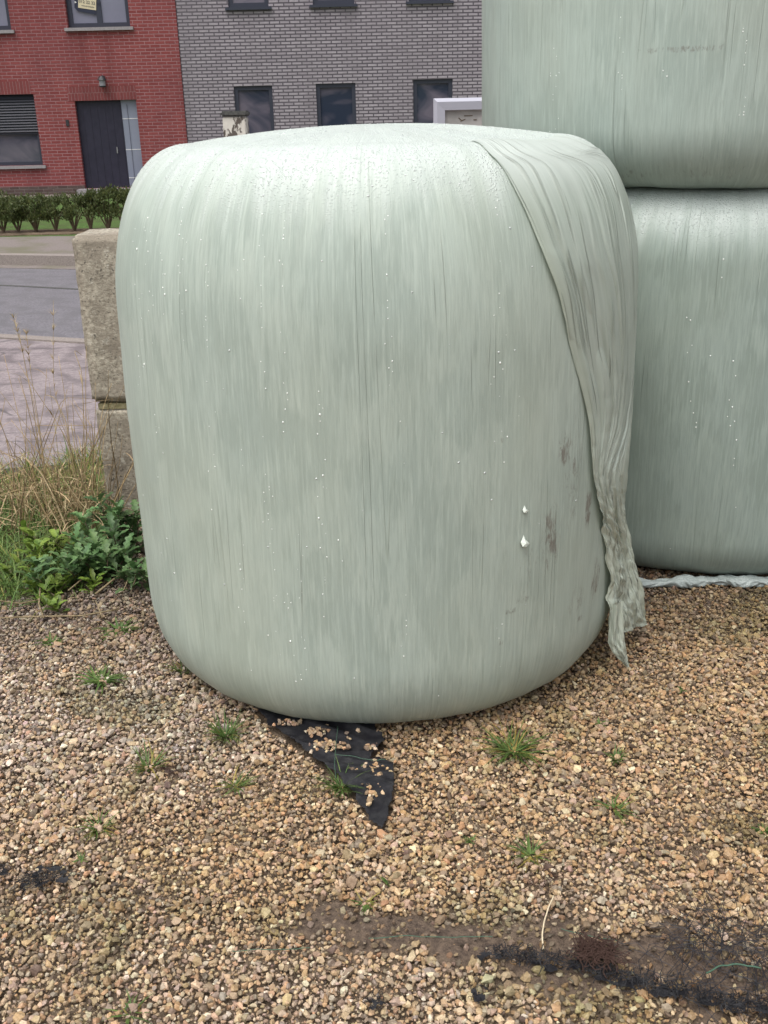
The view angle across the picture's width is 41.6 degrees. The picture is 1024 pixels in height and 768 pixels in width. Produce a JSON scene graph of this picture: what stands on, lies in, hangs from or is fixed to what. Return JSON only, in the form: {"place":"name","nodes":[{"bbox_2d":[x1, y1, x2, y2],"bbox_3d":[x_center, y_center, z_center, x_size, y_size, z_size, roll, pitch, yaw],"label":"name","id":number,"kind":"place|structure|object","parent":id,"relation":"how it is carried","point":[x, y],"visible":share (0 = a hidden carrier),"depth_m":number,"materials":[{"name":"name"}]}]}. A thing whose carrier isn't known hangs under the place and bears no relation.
{"place":"outdoors","nodes":[
{"label":"outdoors","id":0,"kind":"place"},
{"bbox_2d":[0,236,74,253],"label":"footpath","id":1,"kind":"structure","parent":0,"point":[49,245],"depth_m":12.25,"materials":[{"name":"beige concrete"}]},
{"bbox_2d":[0,268,83,337],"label":"road","id":2,"kind":"structure","parent":0,"point":[30,308],"depth_m":8.95,"materials":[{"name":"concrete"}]},
{"bbox_2d":[0,285,77,289],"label":"road seam","id":3,"kind":"object","parent":2,"relation":"on","point":[41,287],"visible":0.23,"depth_m":9.79,"materials":[{"name":"black asphalt"}]},
{"bbox_2d":[433,97,481,125],"bbox_3d":[0.958,-1.730,6.271,1.300,1.571,0.120,-1,22,0],"label":"framed board","id":4,"kind":"object","parent":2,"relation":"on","point":[465,111],"visible":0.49,"depth_m":5.97,"materials":[{"name":"grey"}]},
{"bbox_2d":[2,194,84,197],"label":"house path","id":5,"kind":"structure","parent":0,"point":[47,195],"depth_m":20.72,"materials":[{"name":"grey concrete"}]},
{"bbox_2d":[0,339,102,473],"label":"paving","id":6,"kind":"structure","parent":0,"point":[41,359],"depth_m":5.90,"materials":[{"name":"grey concrete"}]},
{"bbox_2d":[220,111,249,136],"bbox_3d":[-0.811,-1.523,5.911,0.148,1.526,0.148,-1,22,0],"label":"gate post","id":7,"kind":"object","parent":6,"relation":"on","point":[233,125],"visible":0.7,"depth_m":5.60,"materials":[{"name":"white paint"}]},
{"bbox_2d":[0,198,122,236],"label":"lawn","id":8,"kind":"structure","parent":0,"point":[82,223],"depth_m":15.04,"materials":[{"name":"green plant"}]},
{"bbox_2d":[0,228,118,235],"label":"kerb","id":9,"kind":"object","parent":8,"relation":"on","point":[41,232],"depth_m":13.88,"materials":[{"name":"concrete"}]},
{"bbox_2d":[0,189,20,232],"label":"hedge shrub","id":10,"kind":"object","parent":9,"relation":"on","point":[4,219],"visible":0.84,"depth_m":13.74,"materials":[{"name":"green plant"}]},
{"bbox_2d":[0,195,33,231],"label":"hedge shrub","id":11,"kind":"object","parent":9,"relation":"on","point":[22,217],"visible":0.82,"depth_m":13.78,"materials":[{"name":"green plant"}]},
{"bbox_2d":[6,192,53,231],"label":"hedge shrub","id":12,"kind":"object","parent":9,"relation":"on","point":[35,220],"visible":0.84,"depth_m":13.78,"materials":[{"name":"green plant"}]},
{"bbox_2d":[31,192,73,230],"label":"hedge shrub","id":13,"kind":"object","parent":9,"relation":"on","point":[54,215],"visible":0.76,"depth_m":13.81,"materials":[{"name":"green plant"}]},
{"bbox_2d":[42,192,91,230],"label":"hedge shrub","id":14,"kind":"object","parent":9,"relation":"on","point":[67,217],"visible":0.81,"depth_m":13.78,"materials":[{"name":"green plant"}]},
{"bbox_2d":[61,189,106,228],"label":"hedge shrub","id":15,"kind":"object","parent":9,"relation":"on","point":[89,218],"visible":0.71,"depth_m":13.79,"materials":[{"name":"green plant"}]},
{"bbox_2d":[85,183,122,227],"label":"hedge shrub","id":16,"kind":"object","parent":9,"relation":"on","point":[102,206],"visible":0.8,"depth_m":13.76,"materials":[{"name":"green plant"}]},
{"bbox_2d":[102,185,131,220],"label":"hedge shrub","id":17,"kind":"object","parent":9,"relation":"on","point":[124,195],"visible":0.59,"depth_m":13.72,"materials":[{"name":"green plant"}]},
{"bbox_2d":[0,0,187,195],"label":"brick house","id":18,"kind":"structure","parent":0,"point":[68,123],"depth_m":20.28,"materials":[{"name":"red brick"}]},
{"bbox_2d":[0,0,14,33],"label":"window","id":19,"kind":"structure","parent":18,"relation":"in","point":[5,26],"depth_m":19.86,"materials":[{"name":"grey glass"}]},
{"bbox_2d":[0,94,45,168],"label":"window","id":20,"kind":"structure","parent":18,"relation":"in","point":[20,149],"depth_m":20.78,"materials":[{"name":"grey glass"}]},
{"bbox_2d":[74,0,99,14],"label":"sale poster","id":21,"kind":"object","parent":18,"relation":"attached to","point":[87,6],"visible":1,"depth_m":19.79,"materials":[{"name":"yellow paper"}]},
{"bbox_2d":[64,0,133,30],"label":"window","id":22,"kind":"structure","parent":18,"relation":"in","point":[111,14],"depth_m":19.87,"materials":[{"name":"grey glass"}]},
{"bbox_2d":[98,75,105,86],"bbox_3d":[-5.604,-8.565,20.115,0.176,0.220,0.185,-1,22,0],"label":"wall lamp","id":23,"kind":"object","parent":18,"relation":"attached to","point":[102,79],"visible":1,"depth_m":20.07,"materials":[{"name":"grey metal"}]},
{"bbox_2d":[76,100,134,187],"bbox_3d":[-5.692,-7.525,20.731,1.024,1.681,0.112,-1,22,0],"label":"door","id":24,"kind":"structure","parent":18,"relation":"in","point":[101,130],"depth_m":20.72,"materials":[{"name":"black wood"}]},
{"bbox_2d":[175,0,481,142],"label":"brick house","id":25,"kind":"structure","parent":0,"point":[270,65],"depth_m":20.12,"materials":[{"name":"grey brick"}]},
{"bbox_2d":[225,0,271,10],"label":"window","id":26,"kind":"structure","parent":25,"relation":"in","point":[233,4],"depth_m":19.77,"materials":[{"name":"grey glass"}]},
{"bbox_2d":[234,86,274,133],"bbox_3d":[-2.616,-7.936,20.593,0.773,1.350,0.060,-1,22,0],"label":"window","id":27,"kind":"structure","parent":25,"relation":"in","point":[258,100],"depth_m":20.48,"materials":[{"name":"grey glass"}]},
{"bbox_2d":[310,0,356,7],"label":"window","id":28,"kind":"structure","parent":25,"relation":"in","point":[316,3],"depth_m":19.76,"materials":[{"name":"grey glass"}]},
{"bbox_2d":[316,83,356,125],"bbox_3d":[-0.958,-7.989,20.587,0.795,1.350,0.060,-1,22,0],"label":"window","id":29,"kind":"structure","parent":25,"relation":"in","point":[336,102],"depth_m":20.48,"materials":[{"name":"grey glass"}]},
{"bbox_2d":[406,0,453,3],"bbox_3d":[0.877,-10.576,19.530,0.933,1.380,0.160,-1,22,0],"label":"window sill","id":30,"kind":"structure","parent":25,"relation":"in","point":[410,1],"depth_m":19.70,"materials":[{"name":"grey stone"}]},
{"bbox_2d":[413,79,451,122],"bbox_3d":[0.991,-8.066,20.575,0.789,1.350,0.060,-1,22,0],"label":"window","id":31,"kind":"structure","parent":25,"relation":"in","point":[424,91],"depth_m":20.44,"materials":[{"name":"grey glass"}]},
{"bbox_2d":[0,466,767,1023],"bbox_3d":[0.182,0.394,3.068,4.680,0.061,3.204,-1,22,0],"label":"gravel","id":32,"kind":"structure","parent":0,"point":[116,754],"depth_m":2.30,"materials":[{"name":"beige gravel"}]},
{"bbox_2d":[0,862,12,878],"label":"ground cloth","id":33,"kind":"object","parent":32,"relation":"on","point":[4,871],"visible":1,"depth_m":2.15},
{"bbox_2d":[0,599,40,603],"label":"twig","id":34,"kind":"object","parent":32,"relation":"on","point":[17,602],"visible":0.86,"depth_m":3.35,"materials":[{"name":"wood"}]},
{"bbox_2d":[0,553,53,583],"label":"leafy weed","id":35,"kind":"object","parent":32,"relation":"on","point":[5,568],"visible":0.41,"depth_m":3.54,"materials":[{"name":"green plant"}]},
{"bbox_2d":[0,400,66,540],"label":"dry stalks","id":36,"kind":"object","parent":32,"relation":"on","point":[11,504],"visible":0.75,"depth_m":3.91,"materials":[{"name":"plant"}]},
{"bbox_2d":[1,312,71,516],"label":"dry stalks","id":37,"kind":"object","parent":32,"relation":"on","point":[26,332],"visible":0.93,"depth_m":3.94,"materials":[{"name":"plant"}]},
{"bbox_2d":[0,253,74,265],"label":"kerb","id":38,"kind":"structure","parent":32,"relation":"on","point":[37,259],"depth_m":11.25,"materials":[{"name":"concrete"}]},
{"bbox_2d":[0,265,75,269],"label":"gutter","id":39,"kind":"object","parent":32,"relation":"on","point":[37,267],"depth_m":11.13,"materials":[{"name":"grey concrete"}]},
{"bbox_2d":[38,580,44,618],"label":"twig","id":40,"kind":"object","parent":32,"relation":"on","point":[39,601],"visible":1,"depth_m":3.31,"materials":[{"name":"wood"}]},
{"bbox_2d":[0,334,84,343],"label":"road edge kerb","id":41,"kind":"structure","parent":32,"relation":"on","point":[45,338],"depth_m":7.43,"materials":[{"name":"concrete"}]},
{"bbox_2d":[7,859,78,895],"bbox_3d":[-0.716,0.766,2.125,0.155,0.018,0.093,-6,22,-11],"label":"ground cloth","id":42,"kind":"object","parent":32,"relation":"on","point":[38,879],"visible":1,"depth_m":2.12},
{"bbox_2d":[14,520,74,560],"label":"leafy weed","id":43,"kind":"object","parent":32,"relation":"on","point":[31,546],"visible":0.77,"depth_m":3.67,"materials":[{"name":"green plant"}]},
{"bbox_2d":[33,632,63,648],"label":"grass tuft","id":44,"kind":"object","parent":32,"relation":"on","point":[49,640],"visible":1,"depth_m":3.12,"materials":[{"name":"green plant"}]},
{"bbox_2d":[13,541,94,588],"bbox_3d":[-1.110,0.177,3.511,0.243,0.145,0.324,-1,22,0],"label":"leafy weed","id":45,"kind":"object","parent":32,"relation":"on","point":[66,563],"visible":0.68,"depth_m":3.46,"materials":[{"name":"green plant"}]},
{"bbox_2d":[0,424,108,553],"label":"dry stalks","id":46,"kind":"object","parent":32,"relation":"on","point":[54,500],"visible":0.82,"depth_m":3.76,"materials":[{"name":"plant"}]},
{"bbox_2d":[0,429,114,618],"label":"verge grass","id":47,"kind":"structure","parent":32,"relation":"on","point":[5,582],"depth_m":3.92,"materials":[{"name":"green plant"}]},
{"bbox_2d":[15,568,104,613],"bbox_3d":[-1.094,0.268,3.362,0.294,0.084,0.254,-1,22,0],"label":"leafy weed","id":48,"kind":"object","parent":32,"relation":"on","point":[50,601],"visible":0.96,"depth_m":3.41,"materials":[{"name":"green plant"}]},
{"bbox_2d":[0,608,119,618],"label":"twig","id":49,"kind":"object","parent":32,"relation":"on","point":[61,615],"visible":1,"depth_m":3.25,"materials":[{"name":"wood"}]},
{"bbox_2d":[0,356,123,543],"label":"dry stalks","id":50,"kind":"object","parent":32,"relation":"on","point":[45,512],"visible":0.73,"depth_m":3.93,"materials":[{"name":"plant"}]},
{"bbox_2d":[0,463,123,540],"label":"straw","id":51,"kind":"object","parent":32,"relation":"on","point":[1,508],"visible":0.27,"depth_m":4.08,"materials":[{"name":"beige plant"}]},
{"bbox_2d":[0,356,135,537],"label":"dry stalks","id":52,"kind":"object","parent":32,"relation":"on","point":[93,483],"visible":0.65,"depth_m":3.90,"materials":[{"name":"plant"}]},
{"bbox_2d":[45,310,107,507],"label":"dry stalks","id":53,"kind":"object","parent":32,"relation":"on","point":[52,371],"visible":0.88,"depth_m":3.94,"materials":[{"name":"plant"}]},
{"bbox_2d":[73,851,86,862],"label":"grass tuft","id":54,"kind":"object","parent":32,"relation":"on","point":[81,858],"visible":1,"depth_m":2.20,"materials":[{"name":"green plant"}]},
{"bbox_2d":[72,806,119,843],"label":"grass tuft","id":55,"kind":"object","parent":32,"relation":"on","point":[95,832],"visible":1,"depth_m":2.29,"materials":[{"name":"green plant"}]},
{"bbox_2d":[60,521,139,583],"bbox_3d":[-1.005,0.146,3.568,0.275,0.156,0.300,-9,23,-19],"label":"leafy weed","id":56,"kind":"object","parent":32,"relation":"on","point":[101,550],"visible":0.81,"depth_m":3.51,"materials":[{"name":"green plant"}]},
{"bbox_2d":[77,664,128,693],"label":"grass tuft","id":57,"kind":"object","parent":32,"relation":"on","point":[96,679],"visible":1,"depth_m":2.90,"materials":[{"name":"green plant"}]},
{"bbox_2d":[70,491,143,555],"bbox_3d":[-0.993,0.054,3.687,0.315,0.238,0.239,-1,22,0],"label":"leafy weed","id":58,"kind":"object","parent":32,"relation":"on","point":[116,516],"visible":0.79,"depth_m":3.70,"materials":[{"name":"green plant"}]},
{"bbox_2d":[75,544,149,593],"bbox_3d":[-0.899,0.194,3.489,0.310,0.121,0.209,12,25,30],"label":"leafy weed","id":59,"kind":"object","parent":32,"relation":"on","point":[125,572],"visible":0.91,"depth_m":3.44,"materials":[{"name":"green plant"}]},
{"bbox_2d":[96,408,139,509],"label":"concrete block","id":60,"kind":"structure","parent":32,"relation":"on","point":[119,417],"depth_m":4.11,"materials":[{"name":"grey concrete"}]},
{"bbox_2d":[72,228,125,401],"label":"concrete block","id":61,"kind":"structure","parent":60,"relation":"on","point":[94,250],"depth_m":3.90,"materials":[{"name":"grey concrete"}]},
{"bbox_2d":[98,401,126,408],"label":"joint moss","id":62,"kind":"object","parent":60,"relation":"on","point":[119,405],"visible":0.14,"depth_m":4.04,"materials":[{"name":"plant"}]},
{"bbox_2d":[94,616,141,640],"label":"grass tuft","id":63,"kind":"object","parent":32,"relation":"on","point":[117,626],"visible":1,"depth_m":3.19,"materials":[{"name":"green plant"}]},
{"bbox_2d":[95,555,142,594],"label":"twig","id":64,"kind":"object","parent":32,"relation":"on","point":[104,586],"visible":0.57,"depth_m":3.44,"materials":[{"name":"wood"}]},
{"bbox_2d":[103,988,152,1023],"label":"grass tuft","id":65,"kind":"object","parent":32,"relation":"on","point":[132,1017],"visible":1,"depth_m":1.82,"materials":[{"name":"green plant"}]},
{"bbox_2d":[124,737,174,783],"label":"grass tuft","id":66,"kind":"object","parent":32,"relation":"on","point":[143,763],"visible":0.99,"depth_m":2.52,"materials":[{"name":"green plant"}]},
{"bbox_2d":[157,759,183,782],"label":"fine roots","id":67,"kind":"object","parent":32,"relation":"on","point":[171,771],"visible":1,"depth_m":2.47,"materials":[{"name":"brown plant"}]},
{"bbox_2d":[161,659,188,674],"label":"grass tuft","id":68,"kind":"object","parent":32,"relation":"on","point":[180,670],"visible":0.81,"depth_m":2.94,"materials":[{"name":"green plant"}]},
{"bbox_2d":[201,709,252,744],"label":"grass tuft","id":69,"kind":"object","parent":32,"relation":"on","point":[231,731],"visible":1,"depth_m":2.63,"materials":[{"name":"green plant"}]},
{"bbox_2d":[211,764,259,797],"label":"grass tuft","id":70,"kind":"object","parent":32,"relation":"on","point":[239,782],"visible":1,"depth_m":2.43,"materials":[{"name":"green plant"}]},
{"bbox_2d":[232,947,310,951],"bbox_3d":[-0.215,0.836,1.933,0.150,0.004,0.006,-1,22,0],"label":"twine","id":71,"kind":"object","parent":32,"relation":"on","point":[272,949],"visible":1,"depth_m":1.93,"materials":[{"name":"green"}]},
{"bbox_2d":[253,706,393,827],"bbox_3d":[-0.081,0.576,2.578,0.280,0.027,0.640,-16,26,-32],"label":"ground cloth","id":72,"kind":"object","parent":32,"relation":"on","point":[376,810],"visible":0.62,"depth_m":2.52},
{"bbox_2d":[334,728,337,777],"bbox_3d":[-0.118,0.593,2.510,0.006,0.004,0.222,-1,22,0],"label":"twine","id":73,"kind":"object","parent":72,"relation":"on","point":[335,752],"visible":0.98,"depth_m":2.51,"materials":[{"name":"green"}]},
{"bbox_2d":[311,755,369,798],"bbox_3d":[-0.100,0.631,2.410,0.149,0.053,0.139,-1,22,0],"label":"grass tuft","id":74,"kind":"object","parent":72,"relation":"on","point":[335,786],"visible":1,"depth_m":2.41,"materials":[{"name":"green plant"}]},
{"bbox_2d":[336,754,385,760],"bbox_3d":[-0.060,0.603,2.482,0.130,0.004,0.012,3,22,12],"label":"twine","id":75,"kind":"object","parent":72,"relation":"on","point":[360,758],"visible":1,"depth_m":2.48,"materials":[{"name":"green"}]},
{"bbox_2d":[348,890,383,915],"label":"grass tuft","id":76,"kind":"object","parent":32,"relation":"on","point":[365,906],"visible":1,"depth_m":2.06,"materials":[{"name":"green plant"}]},
{"bbox_2d":[360,985,393,1011],"bbox_3d":[-0.013,0.871,1.816,0.057,0.013,0.049,-8,23,-17],"label":"ground cloth","id":77,"kind":"object","parent":32,"relation":"on","point":[375,1003],"visible":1,"depth_m":1.81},
{"bbox_2d":[115,123,646,722],"bbox_3d":[0.029,-0.339,2.934,1.496,1.474,1.420,-1,22,0],"label":"wrapped bale","id":78,"kind":"object","parent":32,"relation":"on","point":[379,383],"visible":1,"depth_m":2.34,"materials":[{"name":"green plastic"}]},
{"bbox_2d":[379,876,389,886],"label":"grass tuft","id":79,"kind":"object","parent":32,"relation":"on","point":[385,880],"visible":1,"depth_m":2.11,"materials":[{"name":"green plant"}]},
{"bbox_2d":[369,935,492,938],"bbox_3d":[0.090,0.818,1.950,0.239,0.004,0.008,-1,22,0],"label":"twine","id":80,"kind":"object","parent":32,"relation":"on","point":[431,936],"visible":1,"depth_m":1.95,"materials":[{"name":"green"}]},
{"bbox_2d":[463,834,475,844],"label":"grass tuft","id":81,"kind":"object","parent":32,"relation":"on","point":[469,841],"visible":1,"depth_m":2.23,"materials":[{"name":"green plant"}]},
{"bbox_2d":[468,984,487,1003],"bbox_3d":[0.170,0.868,1.821,0.030,0.012,0.036,9,24,25],"label":"ground cloth","id":82,"kind":"object","parent":32,"relation":"on","point":[478,997],"visible":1,"depth_m":1.82,"materials":[{"name":"black fabric"}]},
{"bbox_2d":[467,715,560,775],"bbox_3d":[0.317,0.569,2.529,0.241,0.062,0.235,-1,22,0],"label":"grass tuft","id":83,"kind":"object","parent":32,"relation":"on","point":[507,746],"visible":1,"depth_m":2.54,"materials":[{"name":"green plant"}]},
{"bbox_2d":[500,833,554,871],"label":"grass tuft","id":84,"kind":"object","parent":32,"relation":"on","point":[525,852],"visible":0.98,"depth_m":2.19,"materials":[{"name":"green plant"}]},
{"bbox_2d":[478,850,591,904],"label":"fine roots","id":85,"kind":"object","parent":32,"relation":"on","point":[529,883],"visible":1,"depth_m":2.09,"materials":[{"name":"brown plant"}]},
{"bbox_2d":[541,895,553,949],"bbox_3d":[0.318,0.801,1.978,0.012,0.005,0.149,5,22,16],"label":"string","id":86,"kind":"object","parent":32,"relation":"on","point":[545,919],"visible":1,"depth_m":1.98,"materials":[{"name":"beige fabric"}]},
{"bbox_2d":[565,927,633,977],"bbox_3d":[0.404,0.824,1.887,0.122,0.016,0.115,8,23,22],"label":"root clump","id":87,"kind":"object","parent":32,"relation":"on","point":[594,950],"visible":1,"depth_m":1.89,"materials":[{"name":"brown plant"}]},
{"bbox_2d":[600,742,625,764],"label":"grass tuft","id":88,"kind":"object","parent":32,"relation":"on","point":[617,752],"visible":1,"depth_m":2.50,"materials":[{"name":"green plant"}]},
{"bbox_2d":[588,791,638,823],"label":"grass tuft","id":89,"kind":"object","parent":32,"relation":"on","point":[616,812],"visible":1,"depth_m":2.33,"materials":[{"name":"green plant"}]},
{"bbox_2d":[477,940,767,1017],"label":"ground cloth","id":90,"kind":"object","parent":32,"relation":"on","point":[663,990],"visible":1,"depth_m":1.84,"materials":[{"name":"black fabric"}]},
{"bbox_2d":[608,867,767,1023],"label":"fine roots","id":91,"kind":"object","parent":32,"relation":"on","point":[756,982],"visible":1,"depth_m":1.91,"materials":[{"name":"black plant"}]},
{"bbox_2d":[624,187,767,574],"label":"wrapped bale","id":92,"kind":"object","parent":32,"relation":"on","point":[696,496],"visible":0.42,"depth_m":3.12,"materials":[{"name":"green plastic"}]},
{"bbox_2d":[482,0,767,188],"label":"wrapped bale","id":93,"kind":"object","parent":92,"relation":"on","point":[659,93],"visible":0.81,"depth_m":2.91,"materials":[{"name":"green plastic"}]},
{"bbox_2d":[639,574,767,587],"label":"film strip","id":94,"kind":"object","parent":32,"relation":"on","point":[690,581],"visible":0.81,"depth_m":3.37,"materials":[{"name":"white plastic"}]},
{"bbox_2d":[706,963,760,973],"bbox_3d":[0.641,0.838,1.861,0.104,0.005,0.017,-3,22,-4],"label":"twine","id":95,"kind":"object","parent":32,"relation":"on","point":[713,969],"visible":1,"depth_m":1.86,"materials":[{"name":"green"}]},
{"bbox_2d":[751,823,767,833],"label":"grass tuft","id":96,"kind":"object","parent":32,"relation":"on","point":[758,829],"visible":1,"depth_m":2.24,"materials":[{"name":"green plant"}]}
]}

